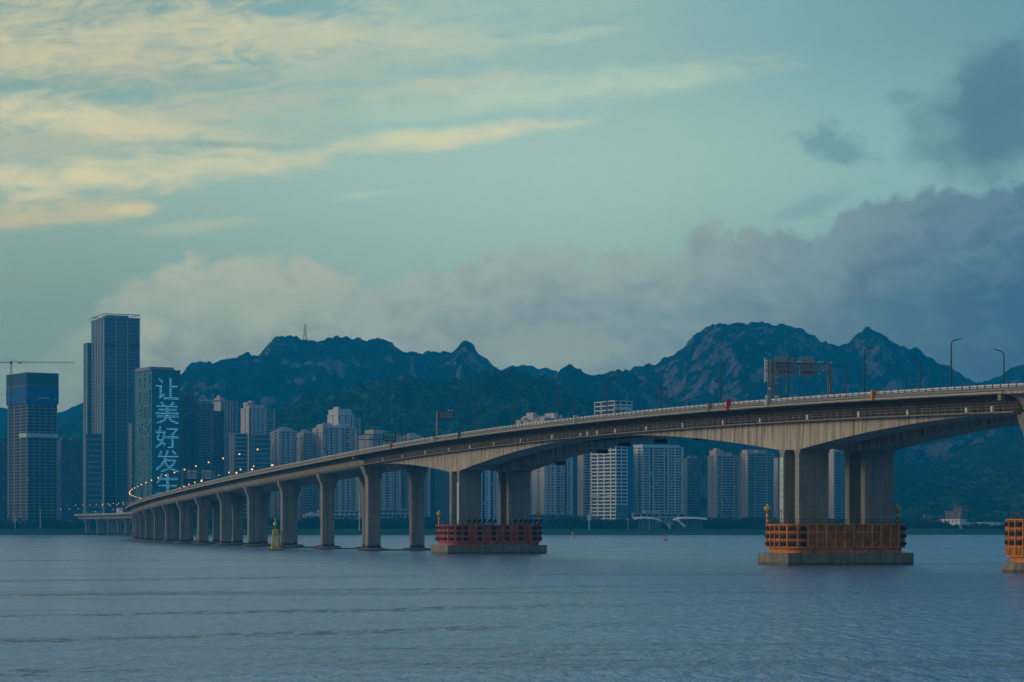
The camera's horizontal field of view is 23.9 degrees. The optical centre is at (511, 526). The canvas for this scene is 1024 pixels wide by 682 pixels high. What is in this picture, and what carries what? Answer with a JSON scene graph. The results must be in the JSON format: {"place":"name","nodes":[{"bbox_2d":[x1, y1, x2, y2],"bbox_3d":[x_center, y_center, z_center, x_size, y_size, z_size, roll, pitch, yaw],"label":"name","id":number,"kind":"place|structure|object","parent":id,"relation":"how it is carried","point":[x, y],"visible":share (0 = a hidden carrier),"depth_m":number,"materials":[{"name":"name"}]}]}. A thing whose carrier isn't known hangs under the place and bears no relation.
{"place":"outdoors","nodes":[
{"label":"outdoors","id":0,"kind":"place"},
{"bbox_2d":[0,412,82,446],"bbox_3d":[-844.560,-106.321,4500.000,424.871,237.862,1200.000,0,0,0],"label":"hill","id":1,"kind":"structure","parent":0,"point":[70,427],"depth_m":4522.40,"materials":[{"name":"green plant"}]},
{"bbox_2d":[0,403,82,428],"bbox_3d":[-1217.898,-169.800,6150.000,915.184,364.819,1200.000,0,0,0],"label":"mountain","id":2,"kind":"structure","parent":0,"point":[71,411],"depth_m":6194.40,"materials":[{"name":"green plant"}]},
{"bbox_2d":[180,335,501,469],"bbox_3d":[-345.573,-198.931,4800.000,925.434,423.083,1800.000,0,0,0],"label":"mountain","id":3,"kind":"structure","parent":0,"point":[278,372],"depth_m":4972.24,"materials":[{"name":"green plant"}]},
{"bbox_2d":[301,324,308,340],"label":"power pylon","id":4,"kind":"object","parent":3,"relation":"on","point":[304,331],"visible":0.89,"depth_m":5178.53,"materials":[{"name":"metal"}]},
{"bbox_2d":[0,528,1004,534],"bbox_3d":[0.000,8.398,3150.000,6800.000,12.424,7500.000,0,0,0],"label":"ground","id":5,"kind":"structure","parent":0,"point":[908,531],"depth_m":2457.15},
{"bbox_2d":[0,438,7,519],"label":"apartment tower","id":6,"kind":"structure","parent":5,"relation":"on","point":[3,477],"depth_m":3014.47,"materials":[{"name":"blue concrete"}]},
{"bbox_2d":[6,372,58,528],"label":"unfinished tower","id":7,"kind":"structure","parent":5,"relation":"on","point":[34,401],"depth_m":2662.71,"materials":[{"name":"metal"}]},
{"bbox_2d":[0,358,73,519],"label":"tower crane","id":8,"kind":"object","parent":5,"relation":"on","point":[11,362],"visible":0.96,"depth_m":2640.41,"materials":[{"name":"paint"}]},
{"bbox_2d":[57,437,81,519],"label":"apartment tower","id":9,"kind":"structure","parent":5,"relation":"on","point":[69,478],"depth_m":3056.57,"materials":[{"name":"blue glass"}]},
{"bbox_2d":[82,447,82,519],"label":"apartment tower","id":10,"kind":"structure","parent":5,"relation":"on","point":[82,481],"depth_m":3156.40,"materials":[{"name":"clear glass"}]},
{"bbox_2d":[83,343,91,521],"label":"glass tower","id":11,"kind":"structure","parent":5,"relation":"on","point":[87,383],"depth_m":2802.84,"materials":[{"name":"glass"}]},
{"bbox_2d":[85,434,101,514],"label":"office block","id":12,"kind":"structure","parent":5,"relation":"on","point":[93,470],"depth_m":2717.73,"materials":[{"name":"blue glass"}]},
{"bbox_2d":[91,313,139,513],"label":"glass tower","id":13,"kind":"structure","parent":5,"relation":"on","point":[115,351],"depth_m":2758.39,"materials":[{"name":"glass"}]},
{"bbox_2d":[116,508,122,512],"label":"media board","id":14,"kind":"object","parent":5,"relation":"on","point":[119,510],"visible":0.24,"depth_m":2620.30,"materials":[{"name":"pink"}]},
{"bbox_2d":[128,423,132,511],"bbox_3d":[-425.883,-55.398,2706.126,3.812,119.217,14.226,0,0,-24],"label":"apartment slab","id":15,"kind":"structure","parent":5,"relation":"on","point":[131,456],"depth_m":2701.06,"materials":[{"name":"grey concrete"}]},
{"bbox_2d":[0,515,298,528],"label":"tree belt","id":16,"kind":"object","parent":5,"relation":"on","point":[45,524],"visible":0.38,"depth_m":2551.11,"materials":[{"name":"green plant"}]},
{"bbox_2d":[133,367,180,500],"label":"teal tower","id":17,"kind":"structure","parent":5,"relation":"on","point":[156,421],"depth_m":2631.40,"materials":[{"name":"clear glass"}]},
{"bbox_2d":[180,393,194,518],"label":"apartment tower","id":18,"kind":"structure","parent":5,"relation":"on","point":[187,431],"depth_m":2783.50,"materials":[{"name":"grey concrete"}]},
{"bbox_2d":[195,399,219,523],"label":"apartment tower","id":19,"kind":"structure","parent":5,"relation":"on","point":[202,433],"depth_m":2794.34,"materials":[{"name":"grey concrete"}]},
{"bbox_2d":[210,411,224,519],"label":"apartment tower","id":20,"kind":"structure","parent":5,"relation":"on","point":[217,435],"depth_m":2743.15,"materials":[{"name":"grey concrete"}]},
{"bbox_2d":[213,395,237,478],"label":"apartment tower","id":21,"kind":"structure","parent":5,"relation":"on","point":[229,408],"depth_m":2864.70,"materials":[{"name":"grey concrete"}]},
{"bbox_2d":[229,433,248,522],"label":"office block","id":22,"kind":"structure","parent":5,"relation":"on","point":[238,442],"depth_m":2655.30,"materials":[{"name":"grey glass"}]},
{"bbox_2d":[241,401,266,473],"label":"apartment tower","id":23,"kind":"structure","parent":5,"relation":"on","point":[253,419],"depth_m":2905.61,"materials":[{"name":"grey concrete"}]},
{"bbox_2d":[251,434,270,518],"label":"office block","id":24,"kind":"structure","parent":5,"relation":"on","point":[261,443],"depth_m":2645.28,"materials":[{"name":"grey glass"}]},
{"bbox_2d":[266,409,274,435],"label":"apartment tower","id":25,"kind":"structure","parent":5,"relation":"on","point":[270,420],"depth_m":2917.74,"materials":[{"name":"grey glass"}]},
{"bbox_2d":[270,427,297,517],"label":"apartment tower","id":26,"kind":"structure","parent":5,"relation":"on","point":[283,439],"depth_m":2706.12,"materials":[{"name":"grey concrete"}]},
{"bbox_2d":[297,429,312,521],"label":"apartment tower","id":27,"kind":"structure","parent":5,"relation":"on","point":[305,447],"depth_m":2733.84,"materials":[{"name":"grey concrete"}]},
{"bbox_2d":[303,512,319,518],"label":"gabled house","id":28,"kind":"structure","parent":5,"relation":"on","point":[309,515],"depth_m":2561.57,"materials":[{"name":"concrete"}]},
{"bbox_2d":[312,423,356,513],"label":"apartment tower","id":29,"kind":"structure","parent":5,"relation":"on","point":[332,440],"depth_m":2731.96,"materials":[{"name":"concrete"},{"name":"glass"}]},
{"bbox_2d":[317,510,358,519],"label":"block","id":30,"kind":"structure","parent":5,"relation":"on","point":[347,513],"depth_m":2586.70,"materials":[{"name":"grey concrete"}]},
{"bbox_2d":[327,407,353,426],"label":"apartment tower","id":31,"kind":"structure","parent":5,"relation":"on","point":[336,415],"depth_m":3057.05,"materials":[{"name":"beige concrete"}]},
{"bbox_2d":[354,418,360,435],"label":"apartment tower","id":32,"kind":"structure","parent":5,"relation":"on","point":[357,423],"depth_m":3072.91,"materials":[{"name":"grey glass"}]},
{"bbox_2d":[358,493,360,529],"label":"light mast","id":33,"kind":"object","parent":5,"relation":"on","point":[359,510],"visible":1,"depth_m":2469.59,"materials":[{"name":"grey metal"}]},
{"bbox_2d":[357,429,400,518],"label":"apartment tower","id":34,"kind":"structure","parent":5,"relation":"on","point":[390,490],"depth_m":2771.32,"materials":[{"name":"concrete"},{"name":"glass"}]},
{"bbox_2d":[381,509,408,522],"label":"block","id":35,"kind":"structure","parent":5,"relation":"on","point":[391,513],"depth_m":2588.84,"materials":[{"name":"grey concrete"}]},
{"bbox_2d":[401,433,429,516],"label":"apartment tower","id":36,"kind":"structure","parent":5,"relation":"on","point":[405,485],"depth_m":2790.93,"materials":[{"name":"grey concrete"}]},
{"bbox_2d":[430,468,449,524],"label":"apartment tower","id":37,"kind":"structure","parent":5,"relation":"on","point":[439,489],"depth_m":2805.24,"materials":[{"name":"blue glass"}]},
{"bbox_2d":[298,514,636,528],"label":"tree belt","id":38,"kind":"object","parent":5,"relation":"on","point":[551,522],"visible":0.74,"depth_m":2519.79,"materials":[{"name":"green plant"}]},
{"bbox_2d":[481,469,498,524],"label":"apartment tower","id":39,"kind":"structure","parent":5,"relation":"on","point":[489,494],"depth_m":2707.00,"materials":[{"name":"grey concrete"}]},
{"bbox_2d":[515,412,572,513],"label":"apartment tower","id":40,"kind":"structure","parent":5,"relation":"on","point":[551,488],"depth_m":2761.42,"materials":[{"name":"concrete"},{"name":"glass"}]},
{"bbox_2d":[530,514,575,524],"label":"block","id":41,"kind":"structure","parent":5,"relation":"on","point":[534,517],"depth_m":2594.02,"materials":[{"name":"grey concrete"}]},
{"bbox_2d":[573,457,575,513],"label":"apartment tower","id":42,"kind":"structure","parent":5,"relation":"on","point":[574,485],"depth_m":2852.59,"materials":[{"name":"grey glass"}]},
{"bbox_2d":[577,453,589,517],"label":"apartment tower","id":43,"kind":"structure","parent":5,"relation":"on","point":[583,484],"depth_m":2723.10,"materials":[{"name":"grey concrete"}]},
{"bbox_2d":[590,446,633,521],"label":"unfinished tower","id":44,"kind":"structure","parent":5,"relation":"on","point":[612,484],"depth_m":2661.07,"materials":[{"name":"white concrete"}]},
{"bbox_2d":[594,400,632,445],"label":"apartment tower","id":45,"kind":"structure","parent":5,"relation":"on","point":[600,407],"depth_m":2909.71,"materials":[{"name":"white concrete"}]},
{"bbox_2d":[633,445,683,512],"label":"apartment tower","id":46,"kind":"structure","parent":5,"relation":"on","point":[658,477],"depth_m":2691.65,"materials":[{"name":"grey concrete"}]},
{"bbox_2d":[631,511,685,528],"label":"block","id":47,"kind":"structure","parent":5,"relation":"on","point":[662,516],"depth_m":2596.02,"materials":[{"name":"grey concrete"}]},
{"bbox_2d":[634,517,706,528],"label":"wing roof pavilion","id":48,"kind":"structure","parent":5,"relation":"on","point":[680,524],"depth_m":2503.00,"materials":[{"name":"white glass"}]},
{"bbox_2d":[684,456,700,519],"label":"apartment tower","id":49,"kind":"structure","parent":5,"relation":"on","point":[692,486],"depth_m":2783.82,"materials":[{"name":"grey glass"}]},
{"bbox_2d":[701,475,707,497],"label":"apartment tower","id":50,"kind":"structure","parent":5,"relation":"on","point":[704,486],"depth_m":3203.16,"materials":[{"name":"blue concrete"}]},
{"bbox_2d":[707,448,739,519],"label":"apartment tower","id":51,"kind":"structure","parent":5,"relation":"on","point":[723,484],"depth_m":2707.09,"materials":[{"name":"grey concrete"}]},
{"bbox_2d":[740,450,773,519],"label":"apartment tower","id":52,"kind":"structure","parent":5,"relation":"on","point":[756,482],"depth_m":2708.10,"materials":[{"name":"grey concrete"}]},
{"bbox_2d":[774,458,779,518],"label":"apartment tower","id":53,"kind":"structure","parent":5,"relation":"on","point":[776,487],"depth_m":2742.38,"materials":[{"name":"grey concrete"}]},
{"bbox_2d":[661,515,929,528],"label":"tree belt","id":54,"kind":"object","parent":5,"relation":"on","point":[729,522],"visible":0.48,"depth_m":2529.90,"materials":[{"name":"green plant"}]},
{"bbox_2d":[829,449,844,522],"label":"apartment tower","id":55,"kind":"structure","parent":5,"relation":"on","point":[836,483],"depth_m":2704.15,"materials":[{"name":"grey glass"}]},
{"bbox_2d":[922,515,943,522],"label":"works shed","id":56,"kind":"structure","parent":5,"relation":"on","point":[935,518],"depth_m":2641.94,"materials":[{"name":"grey metal"}]},
{"bbox_2d":[941,519,965,528],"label":"works building","id":57,"kind":"structure","parent":5,"relation":"on","point":[961,522],"depth_m":2564.94,"materials":[{"name":"white concrete"}]},
{"bbox_2d":[945,507,967,521],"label":"works building","id":58,"kind":"structure","parent":5,"relation":"on","point":[953,514],"depth_m":2615.56,"materials":[{"name":"brown concrete"}]},
{"bbox_2d":[918,517,1023,528],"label":"tree belt","id":59,"kind":"object","parent":5,"relation":"on","point":[940,525],"visible":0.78,"depth_m":2524.42,"materials":[{"name":"green plant"}]},
{"bbox_2d":[977,522,999,524],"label":"works shed","id":60,"kind":"structure","parent":5,"relation":"on","point":[994,523],"depth_m":2566.90,"materials":[{"name":"grey metal"}]},
{"bbox_2d":[0,535,1023,681],"bbox_3d":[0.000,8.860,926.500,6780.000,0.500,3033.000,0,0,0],"label":"water","id":61,"kind":"structure","parent":0,"point":[565,608],"depth_m":238.58,"materials":[{"name":"blue liquid"}]},
{"bbox_2d":[268,518,284,549],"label":"lattice beacon","id":62,"kind":"object","parent":61,"relation":"in","point":[278,541],"visible":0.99,"depth_m":860.16,"materials":[{"name":"metal"}]},
{"bbox_2d":[74,383,1023,572],"bbox_3d":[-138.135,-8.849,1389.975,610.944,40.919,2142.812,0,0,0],"label":"road bridge","id":63,"kind":"structure","parent":61,"relation":"in","point":[867,435],"depth_m":665.48,"materials":[{"name":"concrete"}]},
{"bbox_2d":[182,468,214,488],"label":"sign gantry","id":64,"kind":"object","parent":63,"relation":"on","point":[208,474],"visible":0.86,"depth_m":1149.36,"materials":[{"name":"metal"}]},
{"bbox_2d":[374,420,378,448],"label":"street lamp","id":65,"kind":"object","parent":63,"relation":"on","point":[374,433],"visible":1,"depth_m":827.53,"materials":[{"name":"metal"}]},
{"bbox_2d":[356,432,398,453],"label":"road sign","id":66,"kind":"object","parent":63,"relation":"on","point":[388,436],"visible":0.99,"depth_m":848.93,"materials":[{"name":"metal"}]},
{"bbox_2d":[405,413,410,442],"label":"street lamp","id":67,"kind":"object","parent":63,"relation":"on","point":[405,427],"visible":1,"depth_m":794.65,"materials":[{"name":"metal"}]},
{"bbox_2d":[431,410,452,440],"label":"display board","id":68,"kind":"object","parent":63,"relation":"on","point":[448,414],"visible":1,"depth_m":762.76,"materials":[{"name":"metal"}]},
{"bbox_2d":[438,406,445,435],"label":"street lamp","id":69,"kind":"object","parent":63,"relation":"on","point":[438,420],"visible":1,"depth_m":761.75,"materials":[{"name":"metal"}]},
{"bbox_2d":[474,400,479,432],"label":"street lamp","id":70,"kind":"object","parent":63,"relation":"on","point":[475,415],"visible":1,"depth_m":728.95,"materials":[{"name":"metal"}]},
{"bbox_2d":[435,521,542,544],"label":"ship fender","id":71,"kind":"object","parent":63,"relation":"on","point":[491,534],"visible":0.96,"depth_m":754.45,"materials":[{"name":"red paint"}]},
{"bbox_2d":[436,510,441,524],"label":"beacon post","id":72,"kind":"object","parent":71,"relation":"on","point":[439,513],"visible":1,"depth_m":760.10,"materials":[{"name":"yellow metal"}]},
{"bbox_2d":[514,393,519,424],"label":"street lamp","id":73,"kind":"object","parent":63,"relation":"on","point":[514,409],"visible":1,"depth_m":696.05,"materials":[{"name":"metal"}]},
{"bbox_2d":[554,461,565,464],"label":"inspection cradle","id":74,"kind":"object","parent":63,"relation":"hanging from","point":[559,462],"visible":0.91,"depth_m":703.55,"materials":[{"name":"metal"}]},
{"bbox_2d":[558,385,566,421],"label":"street lamp","id":75,"kind":"object","parent":63,"relation":"on","point":[558,401],"visible":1,"depth_m":663.09,"materials":[{"name":"metal"}]},
{"bbox_2d":[573,415,577,424],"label":"marker box","id":76,"kind":"object","parent":63,"relation":"attached to","point":[575,418],"visible":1,"depth_m":648.56,"materials":[{"name":"metal"}]},
{"bbox_2d":[595,449,608,453],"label":"inspection cradle","id":77,"kind":"object","parent":63,"relation":"hanging from","point":[601,451],"visible":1,"depth_m":673.22,"materials":[{"name":"metal"}]},
{"bbox_2d":[606,378,615,413],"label":"street lamp","id":78,"kind":"object","parent":63,"relation":"on","point":[607,397],"visible":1,"depth_m":630.27,"materials":[{"name":"metal"}]},
{"bbox_2d":[618,438,631,446],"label":"inspection cradle","id":79,"kind":"object","parent":63,"relation":"hanging from","point":[624,444],"visible":1,"depth_m":657.70,"materials":[{"name":"metal"}]},
{"bbox_2d":[654,436,667,442],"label":"inspection cradle","id":80,"kind":"object","parent":63,"relation":"hanging from","point":[656,440],"visible":0.91,"depth_m":634.58,"materials":[{"name":"metal"}]},
{"bbox_2d":[660,371,666,408],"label":"street lamp","id":81,"kind":"object","parent":63,"relation":"on","point":[660,389],"visible":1,"depth_m":597.31,"materials":[{"name":"metal"}]},
{"bbox_2d":[707,402,712,412],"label":"marker box","id":82,"kind":"object","parent":63,"relation":"on","point":[709,405],"visible":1,"depth_m":567.75,"materials":[{"name":"metal"}]},
{"bbox_2d":[720,363,729,405],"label":"street lamp","id":83,"kind":"object","parent":63,"relation":"on","point":[720,381],"visible":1,"depth_m":564.42,"materials":[{"name":"metal"}]},
{"bbox_2d":[726,399,731,410],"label":"marker box","id":84,"kind":"object","parent":63,"relation":"attached to","point":[728,402],"visible":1,"depth_m":557.90,"materials":[{"name":"metal"}]},
{"bbox_2d":[787,355,797,400],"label":"street lamp","id":85,"kind":"object","parent":63,"relation":"on","point":[788,376],"visible":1,"depth_m":531.59,"materials":[{"name":"metal"}]},
{"bbox_2d":[764,356,831,406],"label":"sign gantry","id":86,"kind":"object","parent":63,"relation":"on","point":[806,366],"visible":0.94,"depth_m":540.94,"materials":[{"name":"metal"}]},
{"bbox_2d":[765,519,906,552],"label":"ship fender","id":87,"kind":"object","parent":63,"relation":"on","point":[835,538],"visible":0.98,"depth_m":535.42,"materials":[{"name":"orange paint"}]},
{"bbox_2d":[764,504,770,523],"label":"beacon post","id":88,"kind":"object","parent":87,"relation":"on","point":[767,509],"visible":1,"depth_m":541.29,"materials":[{"name":"yellow metal"}]},
{"bbox_2d":[894,504,900,523],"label":"beacon post","id":89,"kind":"object","parent":87,"relation":"on","point":[897,509],"visible":1,"depth_m":544.06,"materials":[{"name":"yellow metal"}]},
{"bbox_2d":[839,365,845,396],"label":"street lamp","id":90,"kind":"object","parent":63,"relation":"on","point":[845,379],"visible":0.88,"depth_m":570.58,"materials":[{"name":"metal"}]},
{"bbox_2d":[863,347,874,395],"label":"street lamp","id":91,"kind":"object","parent":63,"relation":"on","point":[864,370],"visible":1,"depth_m":498.65,"materials":[{"name":"metal"}]},
{"bbox_2d":[870,389,877,401],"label":"marker box","id":92,"kind":"object","parent":63,"relation":"attached to","point":[873,393],"visible":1,"depth_m":492.65,"materials":[{"name":"metal"}]},
{"bbox_2d":[910,357,920,390],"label":"street lamp","id":93,"kind":"object","parent":63,"relation":"on","point":[919,373],"visible":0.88,"depth_m":537.74,"materials":[{"name":"metal"}]},
{"bbox_2d":[950,339,958,388],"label":"street lamp","id":94,"kind":"object","parent":63,"relation":"on","point":[951,365],"visible":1,"depth_m":465.77,"materials":[{"name":"metal"}]},
{"bbox_2d":[993,349,1004,387],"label":"street lamp","id":95,"kind":"object","parent":63,"relation":"on","point":[1003,367],"visible":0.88,"depth_m":504.84,"materials":[{"name":"metal"}]},
{"bbox_2d":[1004,513,1023,562],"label":"ship fender","id":96,"kind":"object","parent":63,"relation":"on","point":[1014,540],"visible":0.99,"depth_m":447.36,"materials":[{"name":"orange paint"}]},
{"bbox_2d":[0,0,1023,412],"label":"sky","id":97,"kind":"structure","parent":0,"point":[595,187],"materials":[{"name":"blue"}]},
{"bbox_2d":[502,365,557,378],"bbox_3d":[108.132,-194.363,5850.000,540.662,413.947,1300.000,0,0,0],"label":"mountain","id":98,"kind":"structure","parent":0,"point":[533,371],"depth_m":5983.00,"materials":[{"name":"green plant"}]},
{"bbox_2d":[275,368,915,519],"bbox_3d":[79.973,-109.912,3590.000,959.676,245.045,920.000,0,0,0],"label":"hill","id":99,"kind":"structure","parent":0,"point":[389,405],"depth_m":3468.09,"materials":[{"name":"green plant"}]},
{"bbox_2d":[550,364,679,413],"bbox_3d":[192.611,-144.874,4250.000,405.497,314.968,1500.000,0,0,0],"label":"mountain","id":100,"kind":"structure","parent":0,"point":[641,394],"depth_m":4389.56,"materials":[{"name":"green plant"}]},
{"bbox_2d":[623,321,1021,463],"bbox_3d":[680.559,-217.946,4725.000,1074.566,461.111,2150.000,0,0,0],"label":"mountain","id":101,"kind":"structure","parent":0,"point":[696,362],"depth_m":4869.12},
{"bbox_2d":[894,432,1023,524],"bbox_3d":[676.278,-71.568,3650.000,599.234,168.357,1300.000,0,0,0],"label":"hill","id":102,"kind":"structure","parent":0,"point":[981,482],"depth_m":3403.41,"materials":[{"name":"green plant"}]},
{"bbox_2d":[981,364,1023,388],"bbox_3d":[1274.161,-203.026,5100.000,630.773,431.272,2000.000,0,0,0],"label":"mountain","id":103,"kind":"structure","parent":0,"point":[1014,375],"depth_m":5527.50,"materials":[{"name":"green plant"}]}
]}

